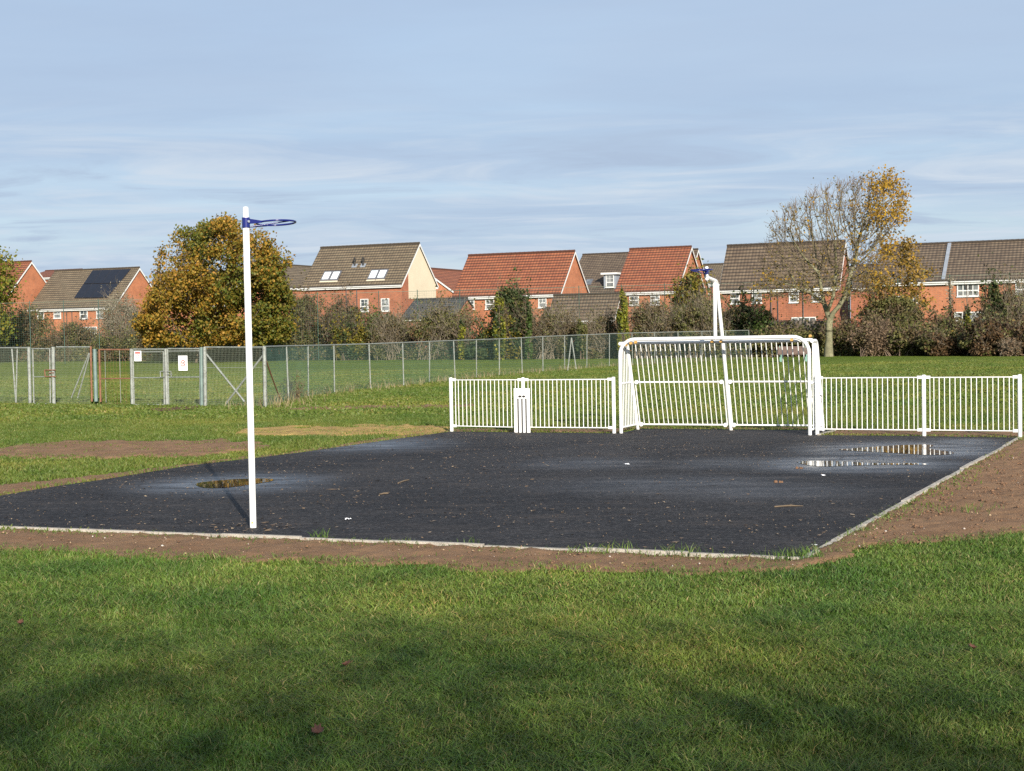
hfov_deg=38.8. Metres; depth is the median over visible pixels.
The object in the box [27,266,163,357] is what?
brick house
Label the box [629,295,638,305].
window
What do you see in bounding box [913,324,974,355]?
beech hedge
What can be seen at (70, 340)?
hedge shrub
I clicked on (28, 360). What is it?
fence
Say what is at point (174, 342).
hedge shrub
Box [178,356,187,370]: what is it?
sign
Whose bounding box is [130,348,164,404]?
gate
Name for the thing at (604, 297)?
garage
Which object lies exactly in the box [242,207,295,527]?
netball post
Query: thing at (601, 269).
brick house
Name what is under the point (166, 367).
gate
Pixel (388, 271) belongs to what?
brick house
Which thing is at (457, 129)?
sky
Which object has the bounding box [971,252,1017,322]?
evergreen shrub
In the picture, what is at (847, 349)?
undergrowth
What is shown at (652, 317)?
shrub
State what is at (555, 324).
shrub
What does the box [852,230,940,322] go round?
tree
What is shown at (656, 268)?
brick house
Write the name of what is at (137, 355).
sign
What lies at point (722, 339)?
goal
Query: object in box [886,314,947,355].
hedge shrub
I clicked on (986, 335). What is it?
beech hedge
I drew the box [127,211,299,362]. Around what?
oak tree
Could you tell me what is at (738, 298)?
window
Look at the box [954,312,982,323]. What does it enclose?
window
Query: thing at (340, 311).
shrub
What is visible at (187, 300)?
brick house
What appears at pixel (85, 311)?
window
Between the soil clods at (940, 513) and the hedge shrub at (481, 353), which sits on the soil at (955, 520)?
the soil clods at (940, 513)
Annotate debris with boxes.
[19,429,1001,541]
[205,522,299,530]
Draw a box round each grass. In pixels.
[0,358,1023,533]
[210,354,764,410]
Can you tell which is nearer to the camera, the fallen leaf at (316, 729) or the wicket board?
the fallen leaf at (316, 729)
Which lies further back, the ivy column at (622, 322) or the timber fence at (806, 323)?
the timber fence at (806, 323)
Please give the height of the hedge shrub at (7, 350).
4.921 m
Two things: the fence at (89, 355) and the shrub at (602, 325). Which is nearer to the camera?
the fence at (89, 355)
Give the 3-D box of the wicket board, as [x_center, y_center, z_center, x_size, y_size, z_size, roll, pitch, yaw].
[0.188,0.465,27.118,0.314,0.827,0.023,0,2,21]
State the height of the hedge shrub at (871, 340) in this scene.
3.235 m
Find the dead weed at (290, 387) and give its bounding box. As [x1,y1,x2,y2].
[279,369,321,399]
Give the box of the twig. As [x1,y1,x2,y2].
[774,504,801,506]
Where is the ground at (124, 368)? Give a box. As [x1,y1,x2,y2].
[0,352,1023,770]
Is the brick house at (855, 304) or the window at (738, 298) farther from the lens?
the brick house at (855, 304)
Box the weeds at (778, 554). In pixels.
[308,501,1003,561]
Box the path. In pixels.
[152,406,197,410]
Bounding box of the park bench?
[778,345,806,361]
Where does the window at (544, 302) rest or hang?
in the brick house at (547, 272)
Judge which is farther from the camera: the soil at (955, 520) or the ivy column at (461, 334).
the ivy column at (461, 334)
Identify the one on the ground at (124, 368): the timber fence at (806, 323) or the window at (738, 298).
the timber fence at (806, 323)
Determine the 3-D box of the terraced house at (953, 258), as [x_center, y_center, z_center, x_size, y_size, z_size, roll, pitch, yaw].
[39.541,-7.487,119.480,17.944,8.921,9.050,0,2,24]
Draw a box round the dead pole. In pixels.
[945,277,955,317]
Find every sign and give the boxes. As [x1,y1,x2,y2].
[134,351,140,360]
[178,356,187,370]
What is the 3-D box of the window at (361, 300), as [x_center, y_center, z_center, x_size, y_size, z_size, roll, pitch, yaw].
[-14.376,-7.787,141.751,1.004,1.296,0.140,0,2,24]
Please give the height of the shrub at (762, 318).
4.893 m
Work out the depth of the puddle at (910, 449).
21.86 m
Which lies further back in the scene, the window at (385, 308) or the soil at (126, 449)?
the window at (385, 308)
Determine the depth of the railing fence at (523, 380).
27.08 m
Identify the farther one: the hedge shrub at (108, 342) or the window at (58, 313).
the window at (58, 313)
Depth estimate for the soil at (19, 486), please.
24.90 m
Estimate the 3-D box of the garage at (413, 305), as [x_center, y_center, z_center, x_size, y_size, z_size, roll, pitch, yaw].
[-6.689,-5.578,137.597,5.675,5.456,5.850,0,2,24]
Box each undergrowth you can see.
[0,320,968,361]
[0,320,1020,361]
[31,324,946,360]
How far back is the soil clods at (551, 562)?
13.14 m
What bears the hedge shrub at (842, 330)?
on the ground at (124, 368)
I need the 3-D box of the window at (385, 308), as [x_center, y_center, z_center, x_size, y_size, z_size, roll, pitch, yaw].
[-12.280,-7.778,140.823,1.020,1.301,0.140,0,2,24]
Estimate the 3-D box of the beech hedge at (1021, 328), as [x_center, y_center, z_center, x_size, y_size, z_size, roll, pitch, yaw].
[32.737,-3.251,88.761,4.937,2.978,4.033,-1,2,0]
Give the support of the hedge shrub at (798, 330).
on the ground at (124, 368)
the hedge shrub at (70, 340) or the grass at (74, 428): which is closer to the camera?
the grass at (74, 428)
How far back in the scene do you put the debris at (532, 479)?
18.50 m
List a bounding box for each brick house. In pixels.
[0,260,46,356]
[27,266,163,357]
[40,268,82,281]
[151,269,253,350]
[237,264,310,341]
[300,242,438,321]
[431,268,461,297]
[452,250,589,339]
[579,252,627,292]
[614,245,705,350]
[693,248,708,293]
[703,263,723,308]
[719,239,852,327]
[851,263,877,327]
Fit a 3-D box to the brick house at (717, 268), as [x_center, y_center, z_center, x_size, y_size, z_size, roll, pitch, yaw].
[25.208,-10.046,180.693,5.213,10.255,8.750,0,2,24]
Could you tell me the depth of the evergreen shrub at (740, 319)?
102.68 m
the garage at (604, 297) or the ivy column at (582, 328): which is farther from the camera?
the garage at (604, 297)
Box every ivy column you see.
[449,314,472,359]
[486,281,509,359]
[517,295,537,359]
[573,304,593,358]
[606,284,634,358]
[956,274,977,326]
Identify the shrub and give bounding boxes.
[0,290,56,361]
[0,319,29,359]
[34,312,102,361]
[85,315,152,361]
[91,277,140,360]
[147,317,203,359]
[209,318,282,358]
[279,269,330,360]
[311,276,370,355]
[321,307,372,359]
[352,293,397,358]
[361,299,421,359]
[404,286,487,359]
[464,312,512,359]
[480,299,538,359]
[483,266,543,329]
[518,296,581,358]
[571,296,632,358]
[627,284,687,358]
[663,255,715,330]
[669,287,741,357]
[720,282,765,351]
[742,287,786,350]
[751,314,825,356]
[810,310,863,354]
[841,308,899,356]
[856,281,935,353]
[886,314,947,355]
[913,301,978,334]
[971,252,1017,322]
[982,263,1023,326]
[996,335,1023,355]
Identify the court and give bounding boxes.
[0,429,1016,556]
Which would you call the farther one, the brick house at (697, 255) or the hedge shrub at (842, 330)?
the brick house at (697, 255)
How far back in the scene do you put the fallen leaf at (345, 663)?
8.00 m
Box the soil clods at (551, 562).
[4,447,1023,570]
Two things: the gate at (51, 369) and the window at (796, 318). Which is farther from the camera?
the window at (796, 318)
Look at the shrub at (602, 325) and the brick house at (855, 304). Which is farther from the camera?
the brick house at (855, 304)
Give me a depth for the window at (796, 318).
125.31 m
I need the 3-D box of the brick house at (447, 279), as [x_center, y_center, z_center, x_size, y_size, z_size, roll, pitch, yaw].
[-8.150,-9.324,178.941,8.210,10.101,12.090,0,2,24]
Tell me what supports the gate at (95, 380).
on the ground at (124, 368)
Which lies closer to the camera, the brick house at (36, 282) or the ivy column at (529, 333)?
the ivy column at (529, 333)
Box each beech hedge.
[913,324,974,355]
[955,302,1023,355]
[1006,313,1023,355]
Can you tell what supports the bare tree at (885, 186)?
on the ground at (124, 368)
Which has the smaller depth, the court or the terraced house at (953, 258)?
the court
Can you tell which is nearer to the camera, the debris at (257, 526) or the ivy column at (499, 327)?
the debris at (257, 526)
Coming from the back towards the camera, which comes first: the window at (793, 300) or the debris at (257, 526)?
the window at (793, 300)
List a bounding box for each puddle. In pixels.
[196,478,273,487]
[798,461,925,465]
[839,444,953,454]
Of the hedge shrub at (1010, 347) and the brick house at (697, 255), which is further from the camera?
the brick house at (697, 255)
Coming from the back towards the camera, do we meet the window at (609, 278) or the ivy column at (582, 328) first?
the window at (609, 278)
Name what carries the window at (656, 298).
in the brick house at (656, 268)
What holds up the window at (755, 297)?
in the brick house at (740, 264)
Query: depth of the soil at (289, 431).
28.63 m
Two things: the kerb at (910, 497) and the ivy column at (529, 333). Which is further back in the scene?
the ivy column at (529, 333)
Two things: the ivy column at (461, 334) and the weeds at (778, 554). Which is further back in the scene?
the ivy column at (461, 334)
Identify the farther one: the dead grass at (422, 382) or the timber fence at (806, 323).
the timber fence at (806, 323)
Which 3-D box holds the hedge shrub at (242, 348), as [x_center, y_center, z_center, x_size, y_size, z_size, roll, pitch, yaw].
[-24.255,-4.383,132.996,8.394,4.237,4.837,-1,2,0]
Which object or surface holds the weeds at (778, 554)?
on the soil at (955, 520)
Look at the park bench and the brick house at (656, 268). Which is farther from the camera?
the brick house at (656, 268)
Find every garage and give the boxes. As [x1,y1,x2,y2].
[400,297,473,355]
[548,292,620,341]
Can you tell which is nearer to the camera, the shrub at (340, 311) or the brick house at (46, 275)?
the shrub at (340, 311)
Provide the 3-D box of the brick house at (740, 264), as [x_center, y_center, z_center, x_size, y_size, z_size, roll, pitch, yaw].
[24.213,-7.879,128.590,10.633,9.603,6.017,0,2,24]
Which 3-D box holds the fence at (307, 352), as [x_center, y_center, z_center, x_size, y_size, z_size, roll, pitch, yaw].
[2.350,-1.502,67.960,4.354,1.894,59.370,0,2,22]
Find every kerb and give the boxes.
[0,526,799,559]
[803,437,1019,557]
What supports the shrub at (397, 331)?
on the ground at (124, 368)
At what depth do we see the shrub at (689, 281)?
107.97 m
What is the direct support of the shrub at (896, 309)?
on the ground at (124, 368)
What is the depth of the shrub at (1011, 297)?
95.97 m
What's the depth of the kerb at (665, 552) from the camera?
12.90 m
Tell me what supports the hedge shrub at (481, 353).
on the ground at (124, 368)
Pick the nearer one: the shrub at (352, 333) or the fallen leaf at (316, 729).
the fallen leaf at (316, 729)
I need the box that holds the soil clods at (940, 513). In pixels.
[791,438,1023,566]
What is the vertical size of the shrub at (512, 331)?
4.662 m
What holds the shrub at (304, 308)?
on the ground at (124, 368)
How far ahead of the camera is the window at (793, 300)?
125.64 m
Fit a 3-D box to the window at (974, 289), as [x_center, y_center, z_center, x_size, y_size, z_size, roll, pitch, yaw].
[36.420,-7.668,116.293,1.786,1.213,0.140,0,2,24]
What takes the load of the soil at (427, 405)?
on the ground at (124, 368)
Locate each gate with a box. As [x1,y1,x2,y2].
[31,347,55,403]
[93,349,129,403]
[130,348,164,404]
[164,348,199,405]
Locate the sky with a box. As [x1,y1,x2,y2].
[0,0,1023,317]
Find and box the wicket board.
[514,388,530,432]
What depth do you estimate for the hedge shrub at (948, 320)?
98.47 m
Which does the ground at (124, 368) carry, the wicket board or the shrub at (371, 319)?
the shrub at (371, 319)
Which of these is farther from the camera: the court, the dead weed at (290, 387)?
the dead weed at (290, 387)
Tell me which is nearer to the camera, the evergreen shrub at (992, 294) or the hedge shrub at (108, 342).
the evergreen shrub at (992, 294)
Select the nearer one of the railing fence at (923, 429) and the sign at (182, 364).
the railing fence at (923, 429)
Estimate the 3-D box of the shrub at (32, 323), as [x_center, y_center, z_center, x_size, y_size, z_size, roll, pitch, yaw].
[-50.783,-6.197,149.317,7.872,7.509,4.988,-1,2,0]
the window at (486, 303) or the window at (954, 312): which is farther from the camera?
the window at (486, 303)
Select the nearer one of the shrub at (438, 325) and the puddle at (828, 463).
the puddle at (828, 463)
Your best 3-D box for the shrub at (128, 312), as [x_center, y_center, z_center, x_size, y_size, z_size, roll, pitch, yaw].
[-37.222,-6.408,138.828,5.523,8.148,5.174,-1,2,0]
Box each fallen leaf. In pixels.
[311,723,323,733]
[341,659,351,665]
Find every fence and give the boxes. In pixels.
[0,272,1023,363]
[0,347,31,402]
[55,346,92,402]
[199,346,266,406]
[266,330,749,404]
[449,377,615,432]
[774,319,825,329]
[815,374,1021,436]
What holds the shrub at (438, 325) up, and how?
on the ground at (124, 368)
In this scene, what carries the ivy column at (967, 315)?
on the ground at (124, 368)
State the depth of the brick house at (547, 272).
137.59 m
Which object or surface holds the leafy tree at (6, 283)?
on the ground at (124, 368)
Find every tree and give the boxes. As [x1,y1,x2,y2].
[0,245,26,345]
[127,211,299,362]
[741,164,913,356]
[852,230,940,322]
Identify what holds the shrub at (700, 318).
on the ground at (124, 368)
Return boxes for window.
[53,311,61,318]
[80,310,87,318]
[360,299,368,311]
[381,298,389,311]
[485,299,493,309]
[538,297,546,307]
[605,275,614,287]
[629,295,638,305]
[650,294,659,304]
[730,293,739,304]
[751,292,762,303]
[789,291,798,302]
[791,317,815,320]
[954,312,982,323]
[957,284,978,296]
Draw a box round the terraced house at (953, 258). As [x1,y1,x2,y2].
[876,239,1023,325]
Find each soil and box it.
[0,426,1023,494]
[0,438,270,458]
[0,440,1023,574]
[236,424,447,435]
[293,404,473,409]
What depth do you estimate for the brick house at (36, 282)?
169.30 m
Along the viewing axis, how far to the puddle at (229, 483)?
18.58 m
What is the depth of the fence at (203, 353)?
40.34 m
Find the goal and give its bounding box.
[618,266,824,434]
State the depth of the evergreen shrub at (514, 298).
109.91 m
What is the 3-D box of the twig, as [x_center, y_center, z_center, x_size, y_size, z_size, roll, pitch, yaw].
[2.863,1.247,15.135,0.306,0.017,0.111,-1,2,-5]
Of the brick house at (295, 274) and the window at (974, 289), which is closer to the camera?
the window at (974, 289)

